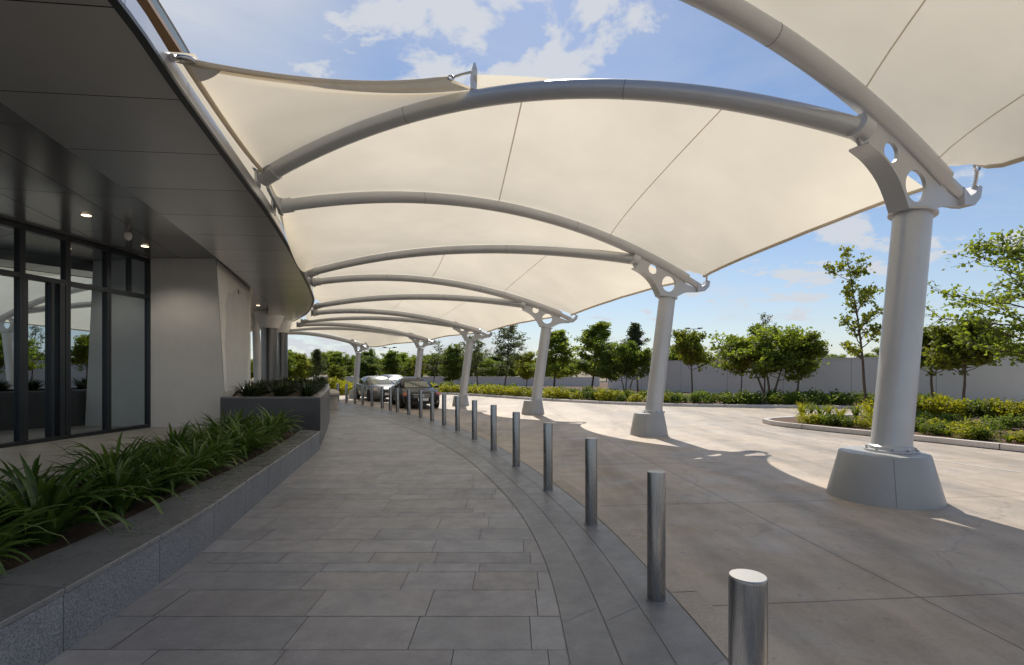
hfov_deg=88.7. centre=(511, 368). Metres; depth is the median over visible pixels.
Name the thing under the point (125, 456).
strap leaf plant
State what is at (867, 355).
tree
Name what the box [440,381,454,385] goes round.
shrub
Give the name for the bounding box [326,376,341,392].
shrub
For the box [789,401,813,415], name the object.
grass tuft
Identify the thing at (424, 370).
tree
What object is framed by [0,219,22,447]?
window
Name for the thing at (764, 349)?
tree
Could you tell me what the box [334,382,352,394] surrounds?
shrub
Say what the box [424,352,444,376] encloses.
tree
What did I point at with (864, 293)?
tree
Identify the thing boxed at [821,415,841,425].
shrub
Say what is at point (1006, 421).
shrub
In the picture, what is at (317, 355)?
tree
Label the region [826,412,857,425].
shrub
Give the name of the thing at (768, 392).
shrub
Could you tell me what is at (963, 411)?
shrub
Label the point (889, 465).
canopy column
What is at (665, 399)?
shrub
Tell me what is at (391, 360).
tree
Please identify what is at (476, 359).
tree
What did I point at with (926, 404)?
shrub
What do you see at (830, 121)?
arch tube
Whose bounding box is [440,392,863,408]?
planting bed kerb
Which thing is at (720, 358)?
tree
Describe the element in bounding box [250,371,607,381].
ground
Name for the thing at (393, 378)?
parked car
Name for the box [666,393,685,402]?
shrub
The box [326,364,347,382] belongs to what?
tree
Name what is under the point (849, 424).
shrub
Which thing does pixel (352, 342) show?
arch tube
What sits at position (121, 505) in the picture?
strap leaf plant
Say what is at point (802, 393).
shrub
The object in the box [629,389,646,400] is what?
shrub
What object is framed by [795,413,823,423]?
shrub
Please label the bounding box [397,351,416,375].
tree
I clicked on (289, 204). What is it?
arch tube
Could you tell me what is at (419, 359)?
canopy column
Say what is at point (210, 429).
strap leaf plant
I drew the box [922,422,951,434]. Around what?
shrub
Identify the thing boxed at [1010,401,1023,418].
shrub
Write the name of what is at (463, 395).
canopy column
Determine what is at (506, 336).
tree
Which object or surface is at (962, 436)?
shrub
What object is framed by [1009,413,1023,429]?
shrub
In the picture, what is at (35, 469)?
strap leaf plant
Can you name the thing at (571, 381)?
white wall
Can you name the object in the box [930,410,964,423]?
shrub
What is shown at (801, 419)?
shrub
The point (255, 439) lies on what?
strap leaf plant
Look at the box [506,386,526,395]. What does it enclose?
shrub
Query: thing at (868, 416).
shrub
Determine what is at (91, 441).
entrance floor
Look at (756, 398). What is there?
shrub
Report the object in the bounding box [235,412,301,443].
strap leaf plant
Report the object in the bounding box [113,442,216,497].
strap leaf plant
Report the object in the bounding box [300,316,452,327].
arch tube
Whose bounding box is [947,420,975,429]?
shrub
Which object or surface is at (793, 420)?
planting island soil
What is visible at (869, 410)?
grass tuft
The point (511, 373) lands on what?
tree
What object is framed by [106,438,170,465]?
strap leaf plant
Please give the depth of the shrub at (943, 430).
13.82 m
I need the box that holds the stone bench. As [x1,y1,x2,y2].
[330,389,339,408]
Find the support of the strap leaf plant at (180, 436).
on the stone planter at (60, 596)
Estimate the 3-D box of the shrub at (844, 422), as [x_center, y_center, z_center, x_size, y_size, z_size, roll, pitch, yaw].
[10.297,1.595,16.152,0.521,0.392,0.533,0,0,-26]
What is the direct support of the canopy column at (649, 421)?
on the road
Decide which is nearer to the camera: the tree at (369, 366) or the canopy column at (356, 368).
the canopy column at (356, 368)
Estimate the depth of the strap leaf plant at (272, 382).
16.50 m
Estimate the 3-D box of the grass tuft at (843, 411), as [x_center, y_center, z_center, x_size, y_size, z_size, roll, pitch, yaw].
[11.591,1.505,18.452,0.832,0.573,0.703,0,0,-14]
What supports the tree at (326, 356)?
on the ground
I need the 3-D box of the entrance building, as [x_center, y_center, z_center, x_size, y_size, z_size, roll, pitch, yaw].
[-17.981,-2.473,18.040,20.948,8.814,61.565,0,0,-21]
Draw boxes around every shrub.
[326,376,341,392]
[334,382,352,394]
[439,384,454,392]
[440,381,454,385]
[447,384,459,392]
[468,384,484,393]
[477,384,493,393]
[483,384,496,394]
[488,385,503,394]
[494,384,515,395]
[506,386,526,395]
[511,386,527,396]
[522,390,531,396]
[543,386,563,397]
[549,387,564,398]
[558,390,570,398]
[568,388,579,398]
[569,391,582,399]
[578,389,596,399]
[580,385,595,398]
[590,387,610,400]
[601,388,622,400]
[609,389,629,397]
[613,393,626,401]
[622,389,634,400]
[627,393,644,401]
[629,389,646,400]
[663,393,672,402]
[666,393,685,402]
[675,391,699,401]
[688,392,703,403]
[690,389,707,402]
[701,392,719,403]
[718,391,737,403]
[735,389,755,403]
[747,392,769,404]
[763,389,783,403]
[768,392,784,404]
[778,390,797,404]
[790,387,821,405]
[794,389,826,403]
[794,412,818,422]
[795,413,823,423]
[809,413,829,423]
[813,390,845,404]
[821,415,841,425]
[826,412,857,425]
[828,388,844,404]
[832,392,854,404]
[836,415,852,426]
[840,416,859,426]
[846,391,858,403]
[848,394,873,404]
[851,417,871,428]
[852,396,873,413]
[856,412,872,422]
[915,418,926,429]
[915,423,931,433]
[916,395,941,414]
[916,396,929,411]
[916,398,953,416]
[916,414,941,420]
[917,392,949,398]
[917,411,934,418]
[919,422,943,434]
[920,417,945,429]
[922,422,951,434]
[929,392,967,416]
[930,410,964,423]
[939,427,955,436]
[940,396,970,415]
[945,423,997,439]
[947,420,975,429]
[948,419,983,431]
[950,427,977,438]
[956,425,1005,441]
[958,414,978,423]
[962,398,993,417]
[962,421,1010,436]
[964,401,983,416]
[974,413,1022,429]
[977,396,1010,416]
[978,398,1016,416]
[983,399,1023,417]
[983,415,1008,425]
[993,401,1022,417]
[1002,432,1016,441]
[1003,430,1023,442]
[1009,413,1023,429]
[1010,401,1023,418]
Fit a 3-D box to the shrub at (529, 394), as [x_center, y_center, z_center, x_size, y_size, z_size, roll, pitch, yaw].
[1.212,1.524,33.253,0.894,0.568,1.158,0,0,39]
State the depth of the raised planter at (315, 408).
13.00 m
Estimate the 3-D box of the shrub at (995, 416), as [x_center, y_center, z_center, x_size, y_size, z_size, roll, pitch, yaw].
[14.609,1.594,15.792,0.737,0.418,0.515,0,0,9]
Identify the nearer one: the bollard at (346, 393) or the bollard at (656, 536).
the bollard at (656, 536)
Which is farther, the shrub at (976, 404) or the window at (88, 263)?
the shrub at (976, 404)
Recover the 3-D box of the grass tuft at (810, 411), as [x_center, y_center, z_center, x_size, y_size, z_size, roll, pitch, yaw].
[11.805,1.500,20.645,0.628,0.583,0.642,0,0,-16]
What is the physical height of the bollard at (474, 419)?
1.052 m
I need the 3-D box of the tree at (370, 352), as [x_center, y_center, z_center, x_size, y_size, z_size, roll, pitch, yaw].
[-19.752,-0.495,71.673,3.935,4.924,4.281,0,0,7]
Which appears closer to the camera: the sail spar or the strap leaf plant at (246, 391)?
the sail spar
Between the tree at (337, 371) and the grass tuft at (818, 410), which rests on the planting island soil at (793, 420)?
the grass tuft at (818, 410)
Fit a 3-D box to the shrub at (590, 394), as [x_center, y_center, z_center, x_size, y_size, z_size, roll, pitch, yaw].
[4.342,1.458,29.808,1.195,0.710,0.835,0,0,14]
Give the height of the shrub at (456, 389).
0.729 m
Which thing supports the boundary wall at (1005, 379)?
on the road
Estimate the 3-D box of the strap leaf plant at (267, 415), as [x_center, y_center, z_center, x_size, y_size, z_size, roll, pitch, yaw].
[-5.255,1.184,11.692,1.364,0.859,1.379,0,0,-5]
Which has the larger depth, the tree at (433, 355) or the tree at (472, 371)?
the tree at (472, 371)
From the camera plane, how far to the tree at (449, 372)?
47.56 m
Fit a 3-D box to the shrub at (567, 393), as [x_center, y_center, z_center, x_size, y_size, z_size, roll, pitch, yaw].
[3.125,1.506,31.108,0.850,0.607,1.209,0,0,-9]
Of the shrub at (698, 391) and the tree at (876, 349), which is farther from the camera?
the tree at (876, 349)
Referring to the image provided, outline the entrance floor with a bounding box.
[0,410,333,487]
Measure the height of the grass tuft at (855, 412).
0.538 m
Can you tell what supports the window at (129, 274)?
in the entrance building
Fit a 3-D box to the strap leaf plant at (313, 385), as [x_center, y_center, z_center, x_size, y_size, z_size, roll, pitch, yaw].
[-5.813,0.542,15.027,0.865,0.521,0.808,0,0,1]
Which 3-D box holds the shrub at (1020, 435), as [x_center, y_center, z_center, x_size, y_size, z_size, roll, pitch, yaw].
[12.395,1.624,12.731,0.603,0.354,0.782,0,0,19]
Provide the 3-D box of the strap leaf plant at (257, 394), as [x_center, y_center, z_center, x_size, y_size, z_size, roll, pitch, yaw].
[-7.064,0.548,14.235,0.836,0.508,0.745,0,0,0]
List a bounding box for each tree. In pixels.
[288,349,303,378]
[291,353,314,379]
[308,349,328,377]
[309,350,334,375]
[326,350,354,376]
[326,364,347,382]
[327,355,354,376]
[349,355,385,378]
[353,348,380,374]
[378,350,407,376]
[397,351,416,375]
[402,357,425,376]
[410,358,426,377]
[421,354,429,375]
[422,340,449,383]
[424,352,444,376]
[431,342,474,381]
[455,335,493,383]
[463,351,486,376]
[478,359,499,376]
[485,356,508,376]
[488,324,531,384]
[504,353,521,376]
[511,361,523,375]
[515,350,536,386]
[519,329,584,388]
[559,359,578,376]
[562,321,623,385]
[594,340,652,391]
[620,322,651,391]
[668,345,705,360]
[670,329,718,393]
[707,323,829,399]
[716,348,730,359]
[718,335,755,389]
[758,312,777,391]
[780,330,832,391]
[823,245,884,401]
[823,353,846,357]
[856,353,876,356]
[868,347,879,356]
[920,325,973,400]
[921,315,1023,399]
[922,224,1023,365]
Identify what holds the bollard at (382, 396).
on the flush kerb at (707, 616)
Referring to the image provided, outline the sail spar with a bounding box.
[447,63,477,88]
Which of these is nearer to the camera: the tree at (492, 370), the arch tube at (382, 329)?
the arch tube at (382, 329)
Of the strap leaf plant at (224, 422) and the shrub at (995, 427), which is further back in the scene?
the shrub at (995, 427)
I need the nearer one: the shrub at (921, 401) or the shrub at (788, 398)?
the shrub at (921, 401)
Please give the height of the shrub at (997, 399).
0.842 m
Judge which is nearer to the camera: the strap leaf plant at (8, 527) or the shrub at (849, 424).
the strap leaf plant at (8, 527)
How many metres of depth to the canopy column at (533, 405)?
21.83 m
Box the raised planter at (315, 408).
[220,384,329,444]
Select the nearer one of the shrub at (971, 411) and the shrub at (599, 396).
the shrub at (971, 411)
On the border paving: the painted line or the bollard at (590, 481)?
the bollard at (590, 481)
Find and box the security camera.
[124,224,131,239]
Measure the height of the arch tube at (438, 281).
1.805 m
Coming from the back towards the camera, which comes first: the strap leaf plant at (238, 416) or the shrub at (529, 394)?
the shrub at (529, 394)
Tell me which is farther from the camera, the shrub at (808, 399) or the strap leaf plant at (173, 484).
the shrub at (808, 399)
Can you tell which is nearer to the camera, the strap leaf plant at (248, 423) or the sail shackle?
the sail shackle
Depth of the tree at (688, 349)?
33.50 m
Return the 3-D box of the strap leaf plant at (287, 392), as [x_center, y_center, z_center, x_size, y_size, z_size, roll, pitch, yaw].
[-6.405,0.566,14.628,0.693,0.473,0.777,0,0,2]
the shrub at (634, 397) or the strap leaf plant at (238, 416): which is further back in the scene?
the shrub at (634, 397)
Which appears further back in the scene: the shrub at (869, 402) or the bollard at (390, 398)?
the bollard at (390, 398)
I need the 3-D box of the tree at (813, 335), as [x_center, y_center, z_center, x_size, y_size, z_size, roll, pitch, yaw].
[15.976,-0.122,28.988,3.167,3.945,2.844,0,0,9]
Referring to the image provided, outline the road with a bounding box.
[338,394,1023,664]
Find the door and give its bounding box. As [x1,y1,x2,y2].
[23,225,67,444]
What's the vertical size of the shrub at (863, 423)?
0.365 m
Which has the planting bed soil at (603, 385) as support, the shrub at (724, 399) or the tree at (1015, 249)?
the shrub at (724, 399)
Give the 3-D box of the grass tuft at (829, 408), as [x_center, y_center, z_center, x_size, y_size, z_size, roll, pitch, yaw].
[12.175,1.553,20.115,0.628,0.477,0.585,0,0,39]
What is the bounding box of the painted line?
[755,429,1023,472]
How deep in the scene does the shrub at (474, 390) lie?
37.46 m
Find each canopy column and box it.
[348,339,368,396]
[407,333,436,377]
[451,321,492,405]
[520,302,577,414]
[630,253,709,436]
[826,112,982,509]
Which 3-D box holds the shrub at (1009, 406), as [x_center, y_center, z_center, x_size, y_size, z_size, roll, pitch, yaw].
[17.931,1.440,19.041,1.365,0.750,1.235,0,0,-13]
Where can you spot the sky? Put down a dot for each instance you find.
(659, 40)
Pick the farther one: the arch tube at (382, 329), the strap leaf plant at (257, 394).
the arch tube at (382, 329)
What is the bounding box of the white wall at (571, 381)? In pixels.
[313,376,599,385]
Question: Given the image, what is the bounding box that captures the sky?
[159,0,1023,359]
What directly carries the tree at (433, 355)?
on the planting bed soil at (603, 385)
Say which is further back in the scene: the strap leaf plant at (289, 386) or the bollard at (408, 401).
the bollard at (408, 401)
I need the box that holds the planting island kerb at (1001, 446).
[762,414,1023,451]
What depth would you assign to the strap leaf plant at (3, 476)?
4.80 m
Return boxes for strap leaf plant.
[0,453,94,513]
[0,453,156,553]
[0,464,39,553]
[0,471,69,576]
[38,431,173,502]
[41,443,203,524]
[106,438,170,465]
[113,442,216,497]
[127,422,217,456]
[151,434,241,483]
[159,418,241,444]
[163,427,257,467]
[194,408,268,438]
[203,413,282,459]
[214,408,263,425]
[230,419,286,449]
[232,380,265,396]
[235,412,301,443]
[239,379,271,395]
[242,404,308,437]
[247,381,266,396]
[256,379,275,393]
[259,381,271,394]
[262,381,290,396]
[272,383,292,396]
[273,379,296,395]
[282,379,298,393]
[291,379,320,396]
[293,381,324,393]
[298,380,323,395]
[302,378,325,391]
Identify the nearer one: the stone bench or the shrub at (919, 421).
the shrub at (919, 421)
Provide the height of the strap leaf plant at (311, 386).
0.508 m
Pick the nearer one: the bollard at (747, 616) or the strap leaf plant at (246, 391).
the bollard at (747, 616)
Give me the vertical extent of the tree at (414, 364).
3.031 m
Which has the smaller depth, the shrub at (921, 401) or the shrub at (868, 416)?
the shrub at (868, 416)
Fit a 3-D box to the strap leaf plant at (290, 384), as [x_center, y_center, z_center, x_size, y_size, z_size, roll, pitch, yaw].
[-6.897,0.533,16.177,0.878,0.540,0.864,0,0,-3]
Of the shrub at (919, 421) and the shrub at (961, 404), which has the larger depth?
the shrub at (961, 404)
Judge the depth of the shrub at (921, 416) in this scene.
16.65 m
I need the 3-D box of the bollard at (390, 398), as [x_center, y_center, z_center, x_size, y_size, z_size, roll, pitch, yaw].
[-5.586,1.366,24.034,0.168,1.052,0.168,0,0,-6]
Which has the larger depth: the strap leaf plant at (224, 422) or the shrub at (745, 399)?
the shrub at (745, 399)
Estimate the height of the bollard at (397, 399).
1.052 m
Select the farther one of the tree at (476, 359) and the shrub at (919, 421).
the tree at (476, 359)
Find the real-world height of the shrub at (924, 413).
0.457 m
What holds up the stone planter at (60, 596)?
on the walkway
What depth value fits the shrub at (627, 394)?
29.33 m
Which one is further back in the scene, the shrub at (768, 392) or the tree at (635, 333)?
the tree at (635, 333)
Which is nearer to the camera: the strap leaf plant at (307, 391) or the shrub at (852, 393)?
the strap leaf plant at (307, 391)
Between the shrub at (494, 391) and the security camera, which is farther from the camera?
the shrub at (494, 391)
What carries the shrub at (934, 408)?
on the planting island soil at (793, 420)
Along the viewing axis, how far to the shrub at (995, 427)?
13.71 m
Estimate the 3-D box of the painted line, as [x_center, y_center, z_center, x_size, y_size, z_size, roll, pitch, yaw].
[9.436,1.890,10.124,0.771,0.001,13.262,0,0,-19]
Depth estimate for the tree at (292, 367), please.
42.16 m
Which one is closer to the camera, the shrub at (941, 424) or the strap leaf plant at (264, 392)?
the shrub at (941, 424)
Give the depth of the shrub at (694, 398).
26.70 m
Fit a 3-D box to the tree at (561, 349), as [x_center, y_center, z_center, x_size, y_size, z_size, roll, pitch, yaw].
[3.424,-0.651,40.378,4.115,4.986,5.391,0,0,37]
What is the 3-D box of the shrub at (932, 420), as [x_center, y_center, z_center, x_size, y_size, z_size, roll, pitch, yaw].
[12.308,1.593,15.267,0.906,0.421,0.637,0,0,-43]
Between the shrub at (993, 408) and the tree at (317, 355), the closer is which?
the shrub at (993, 408)
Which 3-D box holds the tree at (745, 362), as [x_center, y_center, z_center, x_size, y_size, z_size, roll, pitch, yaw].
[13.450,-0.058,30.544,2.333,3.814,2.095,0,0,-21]
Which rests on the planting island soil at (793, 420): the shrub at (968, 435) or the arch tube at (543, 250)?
the shrub at (968, 435)
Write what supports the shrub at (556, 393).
on the planting bed soil at (603, 385)
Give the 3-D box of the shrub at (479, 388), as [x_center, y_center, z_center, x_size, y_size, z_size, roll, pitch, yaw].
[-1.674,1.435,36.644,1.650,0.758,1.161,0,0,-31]
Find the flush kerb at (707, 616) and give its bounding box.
[339,402,769,664]
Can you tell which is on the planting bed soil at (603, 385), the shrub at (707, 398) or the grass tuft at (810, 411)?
the shrub at (707, 398)
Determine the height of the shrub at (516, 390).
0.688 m
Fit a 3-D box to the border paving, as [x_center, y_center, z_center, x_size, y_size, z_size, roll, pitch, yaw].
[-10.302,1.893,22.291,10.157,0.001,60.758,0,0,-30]
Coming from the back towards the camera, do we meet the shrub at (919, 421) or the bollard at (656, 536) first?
the shrub at (919, 421)
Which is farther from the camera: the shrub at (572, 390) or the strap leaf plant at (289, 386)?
the shrub at (572, 390)
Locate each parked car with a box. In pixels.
[355,376,393,400]
[381,374,403,384]
[391,377,440,407]
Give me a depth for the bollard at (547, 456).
8.12 m
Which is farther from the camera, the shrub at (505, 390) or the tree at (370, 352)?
the tree at (370, 352)
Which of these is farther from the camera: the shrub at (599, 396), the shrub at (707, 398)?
the shrub at (599, 396)
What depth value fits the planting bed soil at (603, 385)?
36.52 m
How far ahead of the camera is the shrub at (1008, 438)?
12.71 m
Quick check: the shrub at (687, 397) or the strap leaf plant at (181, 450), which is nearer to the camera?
the strap leaf plant at (181, 450)
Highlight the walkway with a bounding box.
[46,409,727,664]
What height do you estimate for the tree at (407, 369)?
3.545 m
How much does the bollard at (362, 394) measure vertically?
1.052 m
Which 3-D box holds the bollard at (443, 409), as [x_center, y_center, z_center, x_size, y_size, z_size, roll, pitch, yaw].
[-2.280,1.366,17.575,0.168,1.052,0.168,0,0,31]
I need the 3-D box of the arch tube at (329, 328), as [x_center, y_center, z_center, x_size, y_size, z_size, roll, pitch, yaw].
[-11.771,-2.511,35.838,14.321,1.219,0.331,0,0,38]
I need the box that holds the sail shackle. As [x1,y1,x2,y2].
[169,53,196,63]
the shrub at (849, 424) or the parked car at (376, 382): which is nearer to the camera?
the shrub at (849, 424)
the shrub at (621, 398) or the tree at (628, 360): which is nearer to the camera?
the shrub at (621, 398)
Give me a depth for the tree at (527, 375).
42.75 m
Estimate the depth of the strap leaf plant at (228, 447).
8.09 m
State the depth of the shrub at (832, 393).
26.19 m
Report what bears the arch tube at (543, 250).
on the canopy column at (649, 421)
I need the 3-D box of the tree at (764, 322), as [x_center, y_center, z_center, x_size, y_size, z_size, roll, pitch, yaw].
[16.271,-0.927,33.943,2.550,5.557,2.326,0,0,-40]
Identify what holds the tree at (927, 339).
on the planting bed soil at (603, 385)
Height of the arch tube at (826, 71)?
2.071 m
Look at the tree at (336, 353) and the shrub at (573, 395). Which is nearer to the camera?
the shrub at (573, 395)
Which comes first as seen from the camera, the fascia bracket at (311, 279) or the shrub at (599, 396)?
the fascia bracket at (311, 279)
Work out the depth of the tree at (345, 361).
60.95 m
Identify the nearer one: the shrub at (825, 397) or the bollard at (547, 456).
the bollard at (547, 456)
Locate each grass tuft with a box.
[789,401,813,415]
[804,403,815,413]
[806,403,832,414]
[821,404,835,414]
[828,405,849,418]
[850,404,865,415]
[858,404,873,414]
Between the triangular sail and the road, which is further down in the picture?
the road
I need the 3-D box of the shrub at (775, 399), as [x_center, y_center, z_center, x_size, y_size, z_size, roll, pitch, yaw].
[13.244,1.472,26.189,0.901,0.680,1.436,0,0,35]
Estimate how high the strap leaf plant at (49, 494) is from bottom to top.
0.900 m
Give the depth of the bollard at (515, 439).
10.12 m
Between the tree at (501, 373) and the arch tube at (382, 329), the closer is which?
the arch tube at (382, 329)
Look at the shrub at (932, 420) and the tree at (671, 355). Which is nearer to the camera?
the shrub at (932, 420)
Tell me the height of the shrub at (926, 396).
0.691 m
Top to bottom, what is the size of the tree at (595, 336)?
5.384 m
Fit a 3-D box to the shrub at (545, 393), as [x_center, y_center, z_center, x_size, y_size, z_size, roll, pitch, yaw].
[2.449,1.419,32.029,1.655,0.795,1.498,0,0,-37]
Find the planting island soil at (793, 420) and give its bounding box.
[770,415,1023,444]
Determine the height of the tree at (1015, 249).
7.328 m
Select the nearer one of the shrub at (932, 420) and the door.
the door
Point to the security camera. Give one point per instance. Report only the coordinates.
(127, 235)
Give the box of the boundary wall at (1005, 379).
[608,355,1023,403]
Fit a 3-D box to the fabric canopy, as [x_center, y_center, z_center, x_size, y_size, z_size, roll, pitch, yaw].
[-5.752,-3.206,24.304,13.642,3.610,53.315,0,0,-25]
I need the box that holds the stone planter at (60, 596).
[0,430,319,664]
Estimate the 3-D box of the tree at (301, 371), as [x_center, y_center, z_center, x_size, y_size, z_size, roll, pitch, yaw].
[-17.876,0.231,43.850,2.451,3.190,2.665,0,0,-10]
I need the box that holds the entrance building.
[0,0,314,447]
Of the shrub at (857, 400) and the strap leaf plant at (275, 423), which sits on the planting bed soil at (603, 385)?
the shrub at (857, 400)
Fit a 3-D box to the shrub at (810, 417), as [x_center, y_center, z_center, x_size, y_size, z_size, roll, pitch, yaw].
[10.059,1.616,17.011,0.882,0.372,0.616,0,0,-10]
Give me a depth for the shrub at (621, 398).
28.33 m
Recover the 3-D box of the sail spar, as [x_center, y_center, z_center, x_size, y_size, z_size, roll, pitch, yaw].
[-0.876,-5.092,9.156,0.549,0.500,0.123,0,0,-7]
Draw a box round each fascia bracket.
[254,169,283,215]
[306,271,315,286]
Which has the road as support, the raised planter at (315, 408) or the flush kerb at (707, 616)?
the flush kerb at (707, 616)
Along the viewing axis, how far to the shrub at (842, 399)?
25.31 m
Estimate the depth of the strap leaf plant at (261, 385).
14.94 m
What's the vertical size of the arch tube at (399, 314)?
1.550 m
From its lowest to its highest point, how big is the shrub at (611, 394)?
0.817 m
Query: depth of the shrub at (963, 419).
16.03 m
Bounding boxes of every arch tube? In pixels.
[257,78,860,185]
[277,191,689,281]
[288,331,364,347]
[289,327,408,335]
[296,322,427,341]
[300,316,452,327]
[308,245,632,276]
[311,274,561,316]
[312,294,520,309]
[312,308,480,333]
[679,0,953,185]
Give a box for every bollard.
[345,384,347,402]
[353,384,356,403]
[361,385,363,404]
[370,385,372,405]
[381,386,383,407]
[389,387,391,409]
[396,388,398,411]
[407,389,410,414]
[419,390,422,417]
[430,392,433,420]
[442,394,445,425]
[455,396,459,430]
[472,400,476,439]
[490,405,496,449]
[512,412,519,466]
[543,422,552,490]
[584,437,597,526]
[646,470,666,603]
[728,569,767,664]
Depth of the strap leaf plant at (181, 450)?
7.32 m
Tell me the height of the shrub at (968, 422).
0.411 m
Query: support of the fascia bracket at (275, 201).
attached to the entrance building
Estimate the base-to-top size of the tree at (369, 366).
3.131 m
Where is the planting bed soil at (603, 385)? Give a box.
[449,382,856,405]
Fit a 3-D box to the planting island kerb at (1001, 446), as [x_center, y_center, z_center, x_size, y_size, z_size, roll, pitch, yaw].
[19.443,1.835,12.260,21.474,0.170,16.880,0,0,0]
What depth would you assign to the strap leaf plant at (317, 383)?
17.28 m
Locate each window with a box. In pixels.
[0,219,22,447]
[68,237,108,438]
[109,247,150,432]
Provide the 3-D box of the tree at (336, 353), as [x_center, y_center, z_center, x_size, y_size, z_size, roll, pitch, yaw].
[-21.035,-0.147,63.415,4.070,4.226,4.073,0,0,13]
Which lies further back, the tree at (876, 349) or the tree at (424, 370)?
the tree at (424, 370)
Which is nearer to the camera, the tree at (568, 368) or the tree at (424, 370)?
the tree at (568, 368)
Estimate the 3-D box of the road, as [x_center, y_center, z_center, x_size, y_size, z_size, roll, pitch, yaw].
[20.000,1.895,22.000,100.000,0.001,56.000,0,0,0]
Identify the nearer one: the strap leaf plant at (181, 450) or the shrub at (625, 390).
the strap leaf plant at (181, 450)
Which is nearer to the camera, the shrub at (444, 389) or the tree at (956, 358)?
the tree at (956, 358)
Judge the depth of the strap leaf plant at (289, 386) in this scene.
15.46 m
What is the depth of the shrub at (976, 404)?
19.14 m
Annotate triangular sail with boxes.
[181,60,560,171]
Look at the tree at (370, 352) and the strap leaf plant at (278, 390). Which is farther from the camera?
the tree at (370, 352)
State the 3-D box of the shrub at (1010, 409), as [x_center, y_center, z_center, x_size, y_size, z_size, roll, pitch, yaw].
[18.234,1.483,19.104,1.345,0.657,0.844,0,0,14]
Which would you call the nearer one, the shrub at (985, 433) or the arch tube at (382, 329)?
the shrub at (985, 433)
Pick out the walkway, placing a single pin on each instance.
(362, 611)
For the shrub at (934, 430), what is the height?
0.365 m
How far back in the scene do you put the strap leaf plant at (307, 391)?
13.38 m
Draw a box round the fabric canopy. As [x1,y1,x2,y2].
[169,0,1023,346]
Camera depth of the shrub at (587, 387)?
30.88 m
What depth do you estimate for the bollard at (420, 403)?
20.31 m
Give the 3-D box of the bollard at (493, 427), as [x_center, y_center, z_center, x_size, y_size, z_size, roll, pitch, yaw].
[-0.430,1.366,12.226,0.168,1.052,0.168,0,0,-37]
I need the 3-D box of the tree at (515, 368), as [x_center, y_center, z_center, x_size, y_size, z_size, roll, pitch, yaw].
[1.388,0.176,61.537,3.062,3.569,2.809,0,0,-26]
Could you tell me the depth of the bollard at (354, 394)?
28.46 m
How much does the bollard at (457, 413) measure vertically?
1.052 m
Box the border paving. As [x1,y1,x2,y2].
[338,403,727,664]
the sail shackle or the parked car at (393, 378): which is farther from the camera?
the parked car at (393, 378)
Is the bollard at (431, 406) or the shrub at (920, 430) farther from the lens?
the bollard at (431, 406)
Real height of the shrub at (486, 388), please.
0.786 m
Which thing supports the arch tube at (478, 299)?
on the canopy column at (533, 405)
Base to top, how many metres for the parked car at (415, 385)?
1.495 m
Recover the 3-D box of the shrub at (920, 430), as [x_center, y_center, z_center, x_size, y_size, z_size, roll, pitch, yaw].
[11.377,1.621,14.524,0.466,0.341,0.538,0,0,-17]

